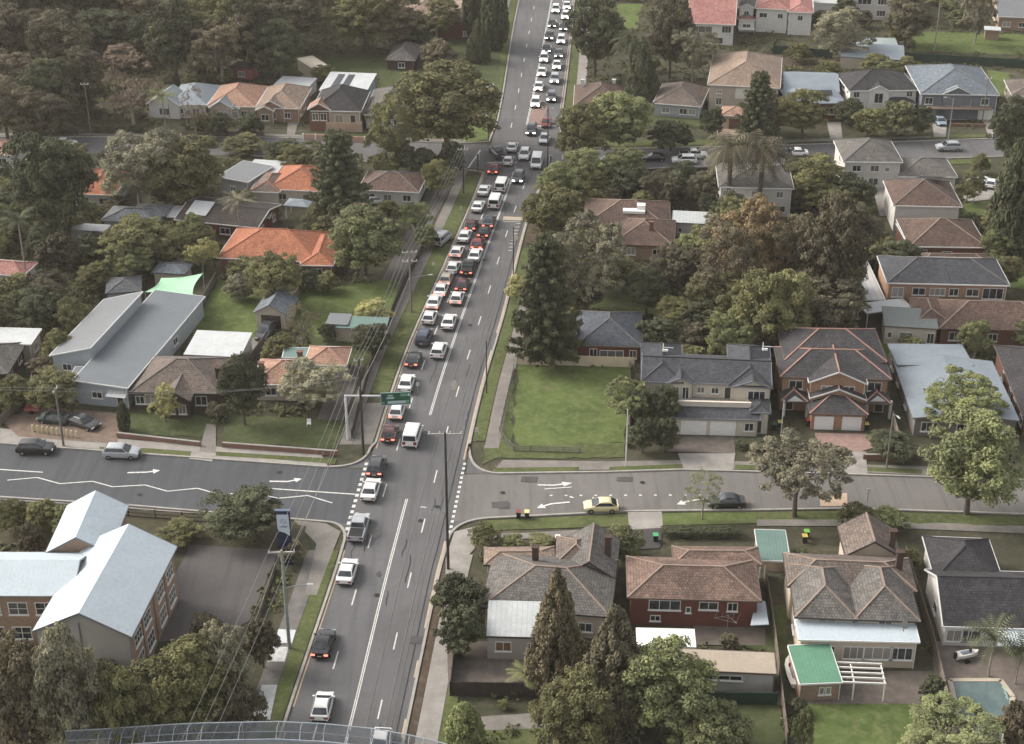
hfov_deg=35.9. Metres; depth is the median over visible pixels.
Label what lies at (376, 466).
sport utility car
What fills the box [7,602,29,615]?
window
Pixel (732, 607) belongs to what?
window
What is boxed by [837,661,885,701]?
pergola
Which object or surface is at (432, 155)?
shrub
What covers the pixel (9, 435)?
footpath
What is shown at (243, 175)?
house
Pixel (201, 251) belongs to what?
tree
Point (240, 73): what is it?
window
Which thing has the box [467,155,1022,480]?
kerb
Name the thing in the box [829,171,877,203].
shrub
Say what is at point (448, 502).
tar seam
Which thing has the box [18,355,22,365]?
window
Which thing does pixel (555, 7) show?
sport utility car
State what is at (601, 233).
shrub
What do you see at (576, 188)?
shrub
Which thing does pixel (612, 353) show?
window
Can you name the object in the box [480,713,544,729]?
driveway
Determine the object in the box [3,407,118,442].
driveway
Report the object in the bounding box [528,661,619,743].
tree
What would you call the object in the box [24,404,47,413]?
box trailer
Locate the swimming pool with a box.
[947,678,1015,743]
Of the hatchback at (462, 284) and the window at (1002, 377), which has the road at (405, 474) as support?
the hatchback at (462, 284)
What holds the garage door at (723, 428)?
in the house at (727, 395)
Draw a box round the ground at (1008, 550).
[0,0,1023,743]
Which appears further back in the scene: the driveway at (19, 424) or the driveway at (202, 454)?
the driveway at (19, 424)
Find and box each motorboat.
[784,655,795,688]
[953,647,977,663]
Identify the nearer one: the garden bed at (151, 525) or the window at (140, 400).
the garden bed at (151, 525)
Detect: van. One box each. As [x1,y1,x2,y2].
[402,422,423,447]
[430,229,451,246]
[488,192,502,208]
[494,176,509,191]
[529,151,542,168]
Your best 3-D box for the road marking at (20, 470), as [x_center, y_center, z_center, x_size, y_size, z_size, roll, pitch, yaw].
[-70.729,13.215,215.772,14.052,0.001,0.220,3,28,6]
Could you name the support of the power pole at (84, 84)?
on the ground at (1008, 550)
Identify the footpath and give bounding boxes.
[0,133,464,141]
[0,428,326,464]
[0,499,196,512]
[239,550,314,740]
[295,520,340,594]
[340,170,466,443]
[353,403,383,444]
[414,554,472,743]
[445,527,475,576]
[484,265,529,447]
[487,530,577,538]
[493,460,929,474]
[523,177,553,243]
[576,7,589,119]
[757,519,1023,532]
[776,136,930,142]
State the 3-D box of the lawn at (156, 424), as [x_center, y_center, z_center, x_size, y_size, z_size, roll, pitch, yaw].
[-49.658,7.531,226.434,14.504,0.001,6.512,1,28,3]
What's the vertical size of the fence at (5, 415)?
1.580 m
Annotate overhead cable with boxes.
[53,378,353,393]
[61,378,354,391]
[180,550,268,742]
[195,551,280,741]
[209,550,293,743]
[269,358,354,548]
[281,358,358,549]
[284,387,359,562]
[294,361,361,547]
[355,253,401,356]
[359,254,405,356]
[361,276,409,383]
[365,250,411,352]
[402,151,456,250]
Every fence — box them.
[0,370,32,425]
[182,130,264,135]
[202,272,215,303]
[243,562,275,652]
[250,284,302,362]
[351,243,423,438]
[450,654,454,695]
[450,680,548,697]
[499,364,580,452]
[517,355,634,367]
[627,362,630,448]
[643,167,708,173]
[674,201,702,210]
[703,691,777,704]
[764,563,788,743]
[772,44,831,58]
[891,410,922,459]
[904,52,1023,68]
[905,545,957,733]
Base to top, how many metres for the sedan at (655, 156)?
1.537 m
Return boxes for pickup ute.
[347,513,370,542]
[460,259,476,275]
[489,145,506,158]
[678,148,707,158]
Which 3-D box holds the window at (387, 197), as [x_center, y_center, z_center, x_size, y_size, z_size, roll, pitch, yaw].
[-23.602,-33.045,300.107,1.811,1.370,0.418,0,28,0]
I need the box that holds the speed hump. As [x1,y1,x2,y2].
[820,493,847,505]
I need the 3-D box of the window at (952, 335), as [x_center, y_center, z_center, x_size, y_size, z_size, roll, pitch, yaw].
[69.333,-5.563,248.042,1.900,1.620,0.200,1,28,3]
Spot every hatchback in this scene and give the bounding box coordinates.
[36,410,70,425]
[310,691,334,721]
[371,727,392,743]
[381,425,398,442]
[388,405,405,419]
[405,351,421,367]
[421,310,437,324]
[439,272,453,284]
[446,261,460,273]
[449,291,464,304]
[450,245,464,257]
[455,278,470,291]
[465,219,478,230]
[471,238,484,248]
[477,226,490,237]
[488,164,500,173]
[502,156,514,165]
[540,117,551,127]
[559,22,567,30]
[583,497,618,513]
[778,147,791,156]
[934,116,946,125]
[985,178,998,188]
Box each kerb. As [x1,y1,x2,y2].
[0,0,519,143]
[0,155,483,467]
[0,496,345,733]
[403,507,1023,735]
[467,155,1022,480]
[559,0,997,148]
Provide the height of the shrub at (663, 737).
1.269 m
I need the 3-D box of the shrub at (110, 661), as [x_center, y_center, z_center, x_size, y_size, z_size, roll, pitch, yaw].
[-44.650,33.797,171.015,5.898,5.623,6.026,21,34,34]
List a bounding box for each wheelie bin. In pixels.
[516,509,520,518]
[524,509,529,518]
[653,532,658,541]
[772,422,776,429]
[802,533,807,542]
[804,529,809,537]
[806,418,809,426]
[864,422,868,429]
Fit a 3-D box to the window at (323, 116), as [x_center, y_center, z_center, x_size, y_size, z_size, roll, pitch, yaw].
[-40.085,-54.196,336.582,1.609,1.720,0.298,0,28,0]
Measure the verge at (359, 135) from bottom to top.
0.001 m
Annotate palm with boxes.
[0,205,38,277]
[143,84,181,128]
[218,189,255,227]
[506,660,541,689]
[698,128,758,195]
[730,129,795,198]
[922,0,956,52]
[959,612,1023,676]
[996,629,1023,684]
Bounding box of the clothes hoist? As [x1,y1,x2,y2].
[715,613,740,627]
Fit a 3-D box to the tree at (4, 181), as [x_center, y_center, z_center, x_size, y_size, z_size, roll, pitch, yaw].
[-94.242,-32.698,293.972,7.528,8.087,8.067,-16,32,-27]
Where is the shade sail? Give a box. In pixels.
[145,273,205,301]
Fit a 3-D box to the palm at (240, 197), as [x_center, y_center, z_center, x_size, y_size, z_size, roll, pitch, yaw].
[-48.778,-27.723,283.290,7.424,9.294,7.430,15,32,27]
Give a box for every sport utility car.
[15,438,55,455]
[59,137,77,143]
[101,442,140,460]
[254,320,275,340]
[366,455,386,477]
[414,328,432,345]
[430,342,447,358]
[511,169,524,183]
[518,146,530,159]
[525,122,537,135]
[530,95,540,107]
[538,51,548,62]
[544,30,553,40]
[546,89,556,101]
[549,72,559,83]
[551,3,559,12]
[556,33,565,43]
[560,10,568,19]
[671,153,697,164]
[935,140,962,151]
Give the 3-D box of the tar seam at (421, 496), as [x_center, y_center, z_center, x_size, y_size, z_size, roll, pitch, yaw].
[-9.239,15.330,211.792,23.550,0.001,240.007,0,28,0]
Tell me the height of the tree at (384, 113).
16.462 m
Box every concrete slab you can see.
[252,685,276,719]
[267,647,287,661]
[277,629,295,642]
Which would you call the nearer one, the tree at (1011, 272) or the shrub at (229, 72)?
the tree at (1011, 272)
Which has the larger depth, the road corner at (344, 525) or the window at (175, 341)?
the window at (175, 341)
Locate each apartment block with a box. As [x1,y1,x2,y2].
[715,163,793,216]
[853,0,890,19]
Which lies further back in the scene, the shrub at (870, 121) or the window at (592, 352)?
the shrub at (870, 121)
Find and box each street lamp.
[486,341,486,392]
[513,226,513,273]
[885,413,899,468]
[944,97,953,150]
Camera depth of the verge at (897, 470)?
215.32 m
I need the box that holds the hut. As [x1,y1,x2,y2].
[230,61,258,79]
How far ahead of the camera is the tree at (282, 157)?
312.59 m
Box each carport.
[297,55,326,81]
[754,529,788,578]
[857,298,910,327]
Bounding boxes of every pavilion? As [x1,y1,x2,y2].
[283,198,312,219]
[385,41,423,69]
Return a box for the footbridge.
[65,721,445,743]
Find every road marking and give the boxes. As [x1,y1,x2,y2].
[0,469,42,472]
[128,469,159,473]
[269,478,300,481]
[272,488,354,494]
[292,550,344,706]
[344,499,405,742]
[346,499,407,741]
[376,172,484,447]
[401,719,405,737]
[424,541,445,627]
[429,172,513,414]
[431,180,511,413]
[463,350,491,459]
[496,189,538,332]
[526,3,550,124]
[527,2,551,123]
[537,501,569,507]
[538,482,570,485]
[560,0,572,107]
[678,499,698,504]
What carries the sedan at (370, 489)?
on the road at (405, 474)
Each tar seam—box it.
[362,185,518,740]
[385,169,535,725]
[393,170,542,743]
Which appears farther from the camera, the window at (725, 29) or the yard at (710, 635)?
the window at (725, 29)
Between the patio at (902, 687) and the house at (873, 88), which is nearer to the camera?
the patio at (902, 687)
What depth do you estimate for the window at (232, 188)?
303.92 m
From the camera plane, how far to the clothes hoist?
183.17 m
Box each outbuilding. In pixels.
[274,76,317,95]
[319,72,376,100]
[673,648,776,692]
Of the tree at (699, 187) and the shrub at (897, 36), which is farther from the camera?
the shrub at (897, 36)
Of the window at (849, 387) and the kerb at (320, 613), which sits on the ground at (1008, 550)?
the kerb at (320, 613)
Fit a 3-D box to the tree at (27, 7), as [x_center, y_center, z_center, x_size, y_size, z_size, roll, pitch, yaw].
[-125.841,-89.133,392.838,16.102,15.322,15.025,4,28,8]
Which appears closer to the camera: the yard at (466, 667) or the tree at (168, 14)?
the yard at (466, 667)
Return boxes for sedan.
[67,412,100,431]
[311,628,335,658]
[335,558,358,585]
[360,478,381,501]
[368,196,383,203]
[397,374,415,391]
[426,294,442,309]
[433,282,449,296]
[441,313,457,329]
[457,229,472,242]
[468,248,482,262]
[471,200,484,212]
[477,184,490,196]
[482,215,496,227]
[506,142,518,152]
[533,81,543,90]
[536,67,546,76]
[538,132,549,143]
[541,43,551,52]
[547,19,556,26]
[552,60,561,69]
[554,48,563,57]
[562,1,571,9]
[641,152,665,161]
[706,492,745,508]
[789,147,808,156]
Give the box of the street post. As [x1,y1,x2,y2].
[625,409,627,466]
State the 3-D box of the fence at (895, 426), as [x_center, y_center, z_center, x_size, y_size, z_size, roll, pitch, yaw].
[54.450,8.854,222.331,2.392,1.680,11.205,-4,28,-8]
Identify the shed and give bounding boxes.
[71,223,110,240]
[105,275,142,301]
[183,330,252,366]
[325,313,388,341]
[636,628,695,652]
[672,210,710,236]
[787,643,842,699]
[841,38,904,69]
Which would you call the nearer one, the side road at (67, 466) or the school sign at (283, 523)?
the school sign at (283, 523)
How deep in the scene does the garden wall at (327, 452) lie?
219.60 m
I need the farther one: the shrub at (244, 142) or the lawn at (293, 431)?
the shrub at (244, 142)
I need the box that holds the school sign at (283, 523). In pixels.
[274,509,293,564]
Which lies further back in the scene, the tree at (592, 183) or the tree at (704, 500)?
the tree at (592, 183)
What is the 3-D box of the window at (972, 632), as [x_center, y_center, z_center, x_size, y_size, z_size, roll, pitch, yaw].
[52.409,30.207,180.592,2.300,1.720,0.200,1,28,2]
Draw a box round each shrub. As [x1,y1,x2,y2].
[0,227,14,253]
[0,272,30,305]
[0,373,35,411]
[0,498,33,533]
[6,221,21,229]
[10,285,44,312]
[16,521,48,551]
[21,498,56,530]
[23,268,68,292]
[24,355,52,375]
[30,353,53,374]
[34,314,54,332]
[39,328,71,354]
[50,503,69,532]
[53,296,89,331]
[66,231,105,263]
[74,95,98,109]
[75,260,114,290]
[77,658,117,694]
[78,201,103,218]
[92,108,106,120]
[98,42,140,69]
[102,74,128,95]
[102,195,133,212]
[113,106,128,115]
[125,77,138,89]
[127,82,150,99]
[129,718,188,743]
[133,257,158,275]
[134,108,148,120]
[138,62,153,70]
[146,48,158,66]
[155,517,204,548]
[159,219,175,233]
[160,73,180,84]
[180,76,198,84]
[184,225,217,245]
[186,60,206,71]
[188,612,227,642]
[189,112,209,131]
[203,716,233,741]
[204,74,215,83]
[204,110,220,120]
[205,401,229,418]
[206,114,232,135]
[216,67,237,82]
[218,676,270,737]
[221,273,253,299]
[222,131,266,154]
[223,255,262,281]
[224,155,243,168]
[228,189,255,200]
[235,111,266,133]
[241,618,281,667]
[260,332,294,358]
[276,537,308,563]
[285,72,298,76]
[296,268,319,290]
[299,202,328,221]
[310,215,332,231]
[311,64,335,80]
[314,270,341,291]
[317,323,335,342]
[378,199,396,214]
[397,23,435,45]
[411,147,437,167]
[413,224,438,249]
[420,37,457,64]
[436,140,465,168]
[467,520,501,547]
[496,699,509,709]
[497,533,525,546]
[504,273,527,298]
[508,680,523,695]
[528,531,555,545]
[528,699,541,711]
[561,302,585,320]
[566,182,585,190]
[579,190,588,200]
[583,189,605,203]
[584,228,603,246]
[603,186,622,198]
[604,77,624,84]
[608,523,646,560]
[616,17,625,29]
[627,417,659,452]
[640,185,663,199]
[651,59,660,68]
[652,417,679,452]
[657,733,670,743]
[674,319,709,347]
[682,344,710,354]
[683,321,707,346]
[696,192,717,211]
[699,106,725,137]
[703,211,719,226]
[705,163,716,177]
[718,632,739,650]
[740,337,764,344]
[768,93,790,131]
[783,42,812,61]
[790,189,814,210]
[790,697,809,712]
[790,706,814,743]
[791,547,807,552]
[811,10,825,21]
[813,60,842,72]
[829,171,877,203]
[832,0,860,11]
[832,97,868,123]
[835,501,876,522]
[850,108,886,136]
[856,10,872,27]
[858,53,883,68]
[871,227,891,244]
[872,54,891,68]
[873,504,910,529]
[874,60,905,71]
[877,100,918,137]
[887,23,911,44]
[896,335,926,343]
[897,56,921,74]
[904,548,921,564]
[907,105,935,134]
[912,563,921,576]
[918,673,946,704]
[939,0,955,8]
[945,9,967,26]
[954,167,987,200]
[971,152,990,171]
[978,220,986,230]
[987,227,1023,253]
[989,252,1003,263]
[996,699,1023,743]
[1010,319,1023,344]
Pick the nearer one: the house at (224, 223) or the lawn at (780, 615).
the lawn at (780, 615)
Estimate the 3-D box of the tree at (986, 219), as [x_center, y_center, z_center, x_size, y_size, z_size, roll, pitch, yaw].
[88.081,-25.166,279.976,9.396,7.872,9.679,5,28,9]
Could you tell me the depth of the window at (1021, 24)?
405.59 m
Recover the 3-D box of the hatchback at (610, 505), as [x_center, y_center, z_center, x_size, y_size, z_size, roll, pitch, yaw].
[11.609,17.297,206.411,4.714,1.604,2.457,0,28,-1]
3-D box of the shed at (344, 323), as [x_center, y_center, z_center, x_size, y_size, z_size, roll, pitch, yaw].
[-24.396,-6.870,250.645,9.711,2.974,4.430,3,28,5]
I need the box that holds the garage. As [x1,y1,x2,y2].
[253,288,297,328]
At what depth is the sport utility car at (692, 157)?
319.43 m
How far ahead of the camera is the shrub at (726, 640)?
179.75 m
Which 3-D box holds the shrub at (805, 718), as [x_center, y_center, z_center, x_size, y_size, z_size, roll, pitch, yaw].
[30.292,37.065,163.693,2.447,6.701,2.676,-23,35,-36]
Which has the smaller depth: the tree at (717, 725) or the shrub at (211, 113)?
the tree at (717, 725)
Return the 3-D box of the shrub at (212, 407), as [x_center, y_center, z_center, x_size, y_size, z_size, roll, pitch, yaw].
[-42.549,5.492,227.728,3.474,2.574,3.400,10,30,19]
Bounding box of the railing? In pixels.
[0,500,208,521]
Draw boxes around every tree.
[0,0,30,24]
[0,0,44,11]
[0,2,35,54]
[0,10,22,52]
[0,47,47,95]
[0,74,40,138]
[0,130,100,223]
[0,162,11,183]
[0,176,16,195]
[0,187,21,222]
[0,203,11,230]
[0,301,6,315]
[0,628,56,743]
[7,7,43,52]
[9,189,39,224]
[13,57,77,121]
[13,285,62,327]
[21,233,47,261]
[22,90,76,137]
[23,364,79,408]
[24,8,94,66]
[26,218,70,240]
[27,0,95,16]
[28,277,68,313]
[28,620,111,743]
[33,230,80,269]
[34,209,83,233]
[42,2,86,34]
[53,44,105,114]
[62,139,94,170]
[72,7,144,47]
[73,1,86,20]
[80,659,159,743]
[82,0,131,31]
[94,212,185,259]
[95,147,126,168]
[98,126,177,202]
[101,52,162,131]
[101,238,154,275]
[116,400,130,431]
[117,0,174,21]
[125,0,205,80]
[129,632,231,738]
[139,130,224,201]
[146,382,182,421]
[150,186,180,203]
[153,229,191,261]
[157,0,222,17]
[173,212,210,244]
[180,84,206,136]
[182,0,245,72]
[182,237,219,272]
[186,13,256,83]
[193,619,251,716]
[196,482,283,543]
[201,24,235,72]
[214,351,269,424]
[224,0,279,77]
[242,250,302,298]
[244,18,312,79]
[255,0,327,54]
[261,137,300,159]
[268,143,312,165]
[276,356,355,409]
[281,302,320,344]
[283,140,321,165]
[304,128,376,223]
[317,199,348,230]
[322,0,407,51]
[324,0,343,8]
[326,203,406,274]
[330,202,382,236]
[348,323,391,355]
[351,153,365,176]
[354,297,396,317]
[362,0,424,43]
[362,92,419,170]
[366,154,399,170]
[372,137,416,170]
[389,58,503,152]
[395,146,430,171]
[397,201,434,232]
[416,0,462,36]
[420,159,458,197]
[429,571,489,616]
[432,604,486,655]
[443,701,486,743]
[461,0,480,37]
[465,19,490,62]
[480,0,509,50]
[504,233,587,369]
[519,181,586,233]
[523,566,587,695]
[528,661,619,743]
[532,160,585,195]
[549,230,574,257]
[552,209,627,308]
[553,101,613,155]
[562,0,626,75]
[562,147,608,190]
[565,230,592,251]
[566,270,615,309]
[574,603,654,743]
[577,252,625,286]
[579,171,610,192]
[582,90,656,150]
[597,154,634,183]
[599,164,650,196]
[602,144,647,169]
[603,375,651,425]
[609,28,651,66]
[612,252,636,285]
[616,634,720,740]
[620,266,671,314]
[624,36,659,102]
[625,388,657,420]
[631,190,654,199]
[634,316,682,342]
[639,168,682,200]
[645,241,706,296]
[646,0,695,78]
[646,119,695,150]
[651,170,689,194]
[651,384,683,419]
[656,296,692,325]
[664,246,703,270]
[667,160,698,180]
[667,692,756,743]
[671,28,719,82]
[674,296,723,336]
[675,224,724,264]
[682,466,722,519]
[683,269,749,325]
[686,170,718,198]
[690,213,760,299]
[704,309,760,355]
[709,189,746,220]
[712,192,794,272]
[714,195,755,226]
[728,267,816,358]
[732,70,780,141]
[745,427,856,517]
[751,211,819,272]
[775,88,829,138]
[782,152,845,198]
[784,154,800,171]
[791,270,872,327]
[792,171,827,199]
[797,190,884,305]
[806,188,839,214]
[809,6,876,61]
[817,189,861,219]
[824,268,868,292]
[830,202,885,229]
[856,232,892,270]
[865,428,918,462]
[868,239,922,262]
[882,0,934,46]
[897,689,1005,743]
[917,404,1023,514]
[923,364,1009,423]
[955,319,996,357]
[959,0,998,43]
[979,228,1016,257]
[980,204,998,224]
[983,215,1020,231]
[984,137,1023,257]
[985,93,1023,157]
[998,256,1023,288]
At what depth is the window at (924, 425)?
222.84 m
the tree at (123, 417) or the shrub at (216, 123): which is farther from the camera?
the shrub at (216, 123)
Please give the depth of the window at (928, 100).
343.12 m
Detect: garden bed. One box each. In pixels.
[0,499,308,553]
[31,295,73,357]
[758,562,784,571]
[782,56,836,68]
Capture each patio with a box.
[806,671,941,703]
[932,641,1023,733]
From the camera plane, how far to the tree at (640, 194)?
295.80 m
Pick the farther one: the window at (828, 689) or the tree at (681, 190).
the tree at (681, 190)
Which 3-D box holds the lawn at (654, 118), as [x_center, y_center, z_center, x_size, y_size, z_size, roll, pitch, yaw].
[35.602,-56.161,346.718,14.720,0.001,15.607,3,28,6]
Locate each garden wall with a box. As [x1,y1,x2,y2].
[116,432,200,445]
[222,442,337,455]
[302,133,324,139]
[350,136,364,141]
[863,453,909,460]
[951,123,985,126]
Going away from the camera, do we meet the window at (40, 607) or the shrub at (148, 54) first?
the window at (40, 607)
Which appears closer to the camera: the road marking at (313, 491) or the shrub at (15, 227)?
the road marking at (313, 491)
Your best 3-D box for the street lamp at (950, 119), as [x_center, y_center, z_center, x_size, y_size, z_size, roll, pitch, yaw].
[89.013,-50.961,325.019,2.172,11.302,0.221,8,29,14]
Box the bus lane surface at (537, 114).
[529,105,547,123]
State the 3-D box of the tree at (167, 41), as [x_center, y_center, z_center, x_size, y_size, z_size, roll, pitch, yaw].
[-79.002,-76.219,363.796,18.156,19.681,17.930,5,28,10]
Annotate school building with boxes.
[0,490,178,684]
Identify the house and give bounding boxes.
[0,139,25,167]
[0,259,37,288]
[0,327,41,361]
[0,342,25,381]
[49,290,204,407]
[75,169,135,208]
[100,203,173,232]
[129,355,234,417]
[146,82,220,118]
[166,196,281,238]
[206,82,267,121]
[216,228,336,279]
[219,159,285,197]
[251,165,320,203]
[255,83,311,123]
[257,345,351,400]
[307,84,370,134]
[361,170,425,204]
[363,86,407,128]
[401,0,473,38]
[480,522,619,659]
[573,79,626,113]
[575,310,642,362]
[583,198,675,259]
[625,545,768,627]
[641,342,772,436]
[652,81,709,118]
[688,0,736,45]
[707,51,782,128]
[737,0,756,31]
[755,0,813,34]
[773,326,892,430]
[779,71,843,120]
[782,512,920,668]
[812,0,837,12]
[833,137,957,188]
[836,69,917,113]
[848,255,1010,313]
[881,297,1023,345]
[883,176,962,230]
[887,343,1019,436]
[895,218,987,252]
[905,64,999,119]
[921,252,989,257]
[922,535,1023,646]
[984,0,1023,39]
[994,345,1023,435]
[1004,79,1023,106]
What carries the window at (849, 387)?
in the house at (832, 378)
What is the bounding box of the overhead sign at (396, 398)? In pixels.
[344,391,410,439]
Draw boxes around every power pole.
[52,385,64,446]
[81,83,91,134]
[268,549,312,648]
[354,357,364,455]
[402,250,432,311]
[420,431,462,569]
[458,148,467,192]
[542,107,553,166]
[982,77,991,122]
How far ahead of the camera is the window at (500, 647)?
178.40 m
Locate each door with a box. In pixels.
[116,398,124,405]
[261,315,280,327]
[680,420,706,434]
[710,421,735,435]
[723,386,730,397]
[728,119,740,128]
[757,420,762,433]
[814,416,833,429]
[841,417,861,430]
[977,109,993,119]
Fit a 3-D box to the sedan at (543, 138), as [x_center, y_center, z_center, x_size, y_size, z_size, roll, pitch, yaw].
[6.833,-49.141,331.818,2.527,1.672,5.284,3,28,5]
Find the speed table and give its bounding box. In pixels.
[503,216,522,219]
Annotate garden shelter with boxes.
[151,257,193,285]
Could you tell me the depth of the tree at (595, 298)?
254.40 m
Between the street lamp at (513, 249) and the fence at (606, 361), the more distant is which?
the street lamp at (513, 249)
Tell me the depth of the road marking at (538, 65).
393.76 m
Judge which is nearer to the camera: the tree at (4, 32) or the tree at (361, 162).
the tree at (361, 162)
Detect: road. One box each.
[0,137,490,168]
[0,444,366,523]
[281,0,573,743]
[452,471,1023,520]
[551,139,1006,168]
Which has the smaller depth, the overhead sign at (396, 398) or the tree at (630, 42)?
the overhead sign at (396, 398)
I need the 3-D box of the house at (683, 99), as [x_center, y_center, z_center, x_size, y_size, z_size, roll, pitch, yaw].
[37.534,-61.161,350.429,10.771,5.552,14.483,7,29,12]
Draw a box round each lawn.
[120,413,213,436]
[191,279,263,340]
[224,414,345,447]
[281,56,305,76]
[290,279,398,336]
[307,55,390,75]
[307,336,371,364]
[377,69,430,88]
[439,122,487,144]
[447,39,500,84]
[513,365,630,445]
[577,293,686,315]
[617,4,642,28]
[644,106,707,126]
[662,512,755,523]
[712,703,785,743]
[740,625,769,649]
[766,604,788,686]
[806,704,933,743]
[866,206,875,214]
[880,339,888,360]
[911,31,1023,54]
[962,201,990,215]
[987,69,1009,96]
[1009,270,1023,288]
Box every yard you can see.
[160,545,276,640]
[447,641,487,694]
[479,655,547,682]
[694,626,764,644]
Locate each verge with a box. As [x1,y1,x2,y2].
[100,447,191,455]
[216,451,336,463]
[259,550,338,740]
[307,133,464,138]
[370,244,450,392]
[406,558,445,743]
[438,689,457,741]
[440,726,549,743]
[443,176,478,238]
[473,248,530,440]
[482,380,624,463]
[484,512,756,529]
[488,0,516,119]
[494,467,578,471]
[563,0,580,121]
[603,134,985,145]
[609,464,681,469]
[735,464,789,470]
[757,511,1023,525]
[813,158,990,167]
[867,467,921,473]
[907,514,1009,525]
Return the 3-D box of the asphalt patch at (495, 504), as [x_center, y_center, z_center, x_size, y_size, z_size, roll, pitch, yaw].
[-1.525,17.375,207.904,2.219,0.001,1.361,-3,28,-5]
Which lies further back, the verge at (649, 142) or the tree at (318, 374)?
the verge at (649, 142)
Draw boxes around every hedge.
[8,126,85,134]
[90,124,151,133]
[180,122,222,130]
[661,524,701,538]
[700,524,742,538]
[733,438,776,450]
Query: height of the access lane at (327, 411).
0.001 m
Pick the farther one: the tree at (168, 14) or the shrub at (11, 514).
the tree at (168, 14)
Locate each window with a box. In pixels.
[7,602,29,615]
[12,626,33,639]
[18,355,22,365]
[33,341,38,352]
[34,602,48,615]
[62,363,72,371]
[91,391,102,399]
[98,198,108,204]
[134,624,143,649]
[135,396,144,404]
[138,646,145,672]
[143,606,152,631]
[144,394,156,404]
[147,626,156,653]
[156,580,165,604]
[159,108,168,115]
[159,602,168,628]
[166,562,174,585]
[168,583,177,609]
[173,336,178,347]
[178,405,186,414]
[195,396,207,405]
[219,227,230,235]
[230,185,235,192]
[232,111,237,118]
[238,71,245,77]
[261,114,269,121]
[265,387,276,396]
[272,213,276,222]
[279,193,286,200]
[284,113,290,118]
[312,113,318,120]
[320,113,326,120]
[335,114,342,121]
[350,115,355,121]
[351,523,363,527]
[383,194,391,200]
[398,62,404,68]
[402,195,410,201]
[494,641,511,652]
[578,622,592,633]
[589,348,596,355]
[599,350,623,356]
[627,247,635,255]
[629,350,636,359]
[648,600,680,611]
[649,615,660,622]
[652,249,659,255]
[662,107,669,113]
[679,108,686,114]
[682,386,688,397]
[685,607,691,613]
[688,109,695,115]
[693,26,711,32]
[696,386,704,393]
[698,602,718,611]
[709,37,722,43]
[709,674,742,682]
[710,387,718,394]
[716,97,721,105]
[722,26,730,33]
[726,602,737,612]
[735,88,750,98]
[743,423,753,432]
[746,391,765,400]
[750,191,756,197]
[759,12,766,17]
[775,191,783,198]
[778,206,785,212]
[785,403,792,409]
[788,380,802,389]
[791,616,794,635]
[817,687,824,695]
[824,687,831,695]
[826,108,833,114]
[841,646,864,660]
[844,386,854,390]
[851,165,860,171]
[853,92,859,97]
[857,0,871,4]
[861,647,892,660]
[866,382,881,391]
[868,178,878,185]
[870,165,879,171]
[873,93,883,103]
[873,405,883,412]
[876,10,885,16]
[877,0,886,5]
[884,167,889,172]
[886,332,891,338]
[889,647,913,661]
[890,287,903,297]
[890,361,894,372]
[899,332,912,338]
[903,399,906,410]
[906,91,912,96]
[911,287,925,295]
[920,422,937,432]
[924,97,932,104]
[926,333,934,343]
[928,288,945,296]
[932,599,936,616]
[944,629,968,642]
[947,331,958,340]
[948,288,958,296]
[956,424,967,431]
[961,630,981,643]
[965,289,978,296]
[980,98,988,105]
[981,288,1003,299]
[987,334,997,341]
[1000,370,1004,381]
[1002,22,1010,26]
[1008,386,1011,399]
[1018,22,1023,27]
[1018,413,1022,427]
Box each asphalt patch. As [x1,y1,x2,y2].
[371,527,380,537]
[409,636,423,642]
[450,380,457,389]
[492,501,508,507]
[499,503,509,507]
[521,476,537,481]
[616,477,632,480]
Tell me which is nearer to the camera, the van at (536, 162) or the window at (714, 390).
the window at (714, 390)
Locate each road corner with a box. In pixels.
[339,453,369,467]
[339,523,348,532]
[450,520,466,529]
[466,455,488,473]
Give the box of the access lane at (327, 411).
[317,179,449,419]
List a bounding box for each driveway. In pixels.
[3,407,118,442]
[189,451,215,461]
[199,424,215,452]
[251,337,264,354]
[287,74,307,135]
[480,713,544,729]
[628,511,662,528]
[633,528,661,548]
[668,436,734,452]
[678,453,734,469]
[717,122,742,138]
[815,433,872,455]
[827,122,841,138]
[844,451,867,475]
[875,188,886,215]
[932,119,946,136]
[963,188,994,201]
[983,120,995,136]

